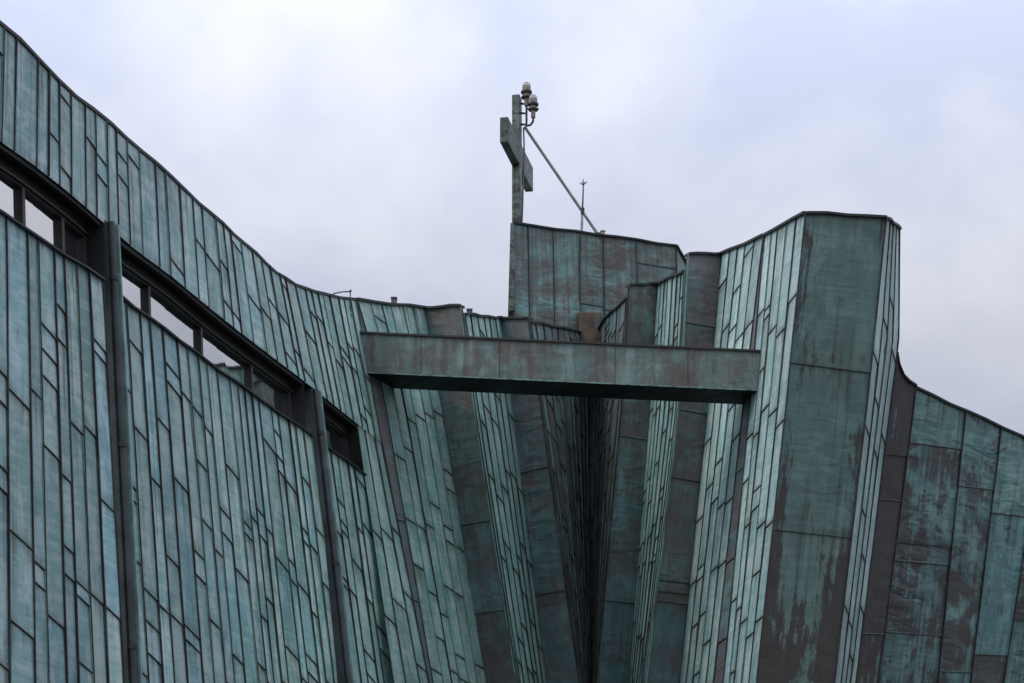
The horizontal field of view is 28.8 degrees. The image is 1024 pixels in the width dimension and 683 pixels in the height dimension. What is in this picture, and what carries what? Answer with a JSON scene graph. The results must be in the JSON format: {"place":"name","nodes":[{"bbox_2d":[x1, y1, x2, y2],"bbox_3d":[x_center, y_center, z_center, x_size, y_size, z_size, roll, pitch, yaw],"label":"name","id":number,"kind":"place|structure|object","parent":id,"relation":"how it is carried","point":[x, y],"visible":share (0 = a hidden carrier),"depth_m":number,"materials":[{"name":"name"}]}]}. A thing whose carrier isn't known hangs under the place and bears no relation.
{"place":"outdoors","nodes":[
{"label":"outdoors","id":0,"kind":"place"},
{"bbox_2d":[0,0,1023,434],"label":"sky","id":1,"kind":"structure","parent":0,"point":[354,145],"materials":[{"name":"white"}]},
{"label":"ground","id":2,"kind":"structure","parent":0,"visible":0},
{"bbox_2d":[0,20,1023,682],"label":"church building","id":3,"kind":"structure","parent":2,"relation":"on","point":[224,458],"depth_m":37.98,"materials":[{"name":"teal metal"}]},
{"bbox_2d":[0,142,103,276],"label":"window","id":4,"kind":"structure","parent":3,"relation":"in","point":[27,194],"depth_m":27.62,"materials":[{"name":"clear glass"}]},
{"bbox_2d":[120,237,305,427],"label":"window","id":5,"kind":"structure","parent":3,"relation":"in","point":[152,290],"depth_m":32.55,"materials":[{"name":"clear glass"}]},
{"bbox_2d":[308,385,363,470],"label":"window","id":6,"kind":"structure","parent":3,"relation":"in","point":[342,434],"depth_m":38.59,"materials":[{"name":"black glass"}]},
{"bbox_2d":[333,290,351,316],"bbox_3d":[-3.547,-0.744,40.846,0.604,0.608,0.131,-10,-21,28],"label":"lightning conductor","id":7,"kind":"object","parent":3,"relation":"attached to","point":[349,291],"visible":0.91,"depth_m":40.81,"materials":[{"name":"metal"}]},
{"bbox_2d":[391,297,396,302],"bbox_3d":[-2.590,-0.863,43.706,0.138,0.208,0.138,0,-18,0],"label":"roof vent","id":8,"kind":"object","parent":3,"relation":"on","point":[393,299],"visible":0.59,"depth_m":43.66,"materials":[{"name":"metal"}]},
{"bbox_2d":[500,94,532,221],"bbox_3d":[0.134,-4.766,53.386,0.216,3.919,3.480,-4,-18,11],"label":"cross","id":9,"kind":"object","parent":3,"relation":"on","point":[511,138],"visible":1,"depth_m":53.06,"materials":[{"name":"green metal"}]},
{"bbox_2d":[521,128,524,221],"bbox_3d":[0.293,-4.416,53.219,0.080,2.815,0.157,5,-19,-15],"label":"cable","id":10,"kind":"object","parent":9,"relation":"hanging from","point":[523,174],"visible":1,"depth_m":53.16,"materials":[{"name":"metal"}]},
{"bbox_2d":[520,82,531,125],"bbox_3d":[0.357,-6.417,53.777,0.373,1.280,0.327,0,-18,0],"label":"warning light","id":11,"kind":"object","parent":9,"relation":"attached to","point":[526,91],"visible":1,"depth_m":53.75,"materials":[{"name":"metal"}]},
{"bbox_2d":[525,94,538,126],"bbox_3d":[0.529,-6.226,53.553,0.382,0.900,0.290,-4,-18,11],"label":"warning light","id":12,"kind":"object","parent":9,"relation":"attached to","point":[533,105],"visible":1,"depth_m":53.50,"materials":[{"name":"metal"}]},
{"bbox_2d":[359,331,760,404],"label":"beam","id":13,"kind":"structure","parent":3,"relation":"attached to","point":[563,368],"depth_m":40.44,"materials":[{"name":"green metal"}]},
{"bbox_2d":[523,126,600,233],"bbox_3d":[1.378,-4.305,53.856,2.500,2.772,0.269,9,-20,-26],"label":"brace pole","id":14,"kind":"object","parent":3,"relation":"on","point":[558,177],"visible":0.9,"depth_m":53.75,"materials":[{"name":"metal"}]},
{"bbox_2d":[579,233,581,299],"bbox_3d":[1.818,-1.997,52.910,0.112,1.882,0.033,-9,-20,27],"label":"conductor wire","id":15,"kind":"object","parent":3,"relation":"attached to","point":[579,266],"visible":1,"depth_m":52.91,"materials":[{"name":"black metal"}]},
{"bbox_2d":[580,179,586,230],"bbox_3d":[1.931,-3.603,53.647,0.206,1.637,0.195,0,-18,0],"label":"lightning rod","id":16,"kind":"object","parent":3,"relation":"on","point":[582,209],"visible":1,"depth_m":53.56,"materials":[{"name":"metal"}]}
]}

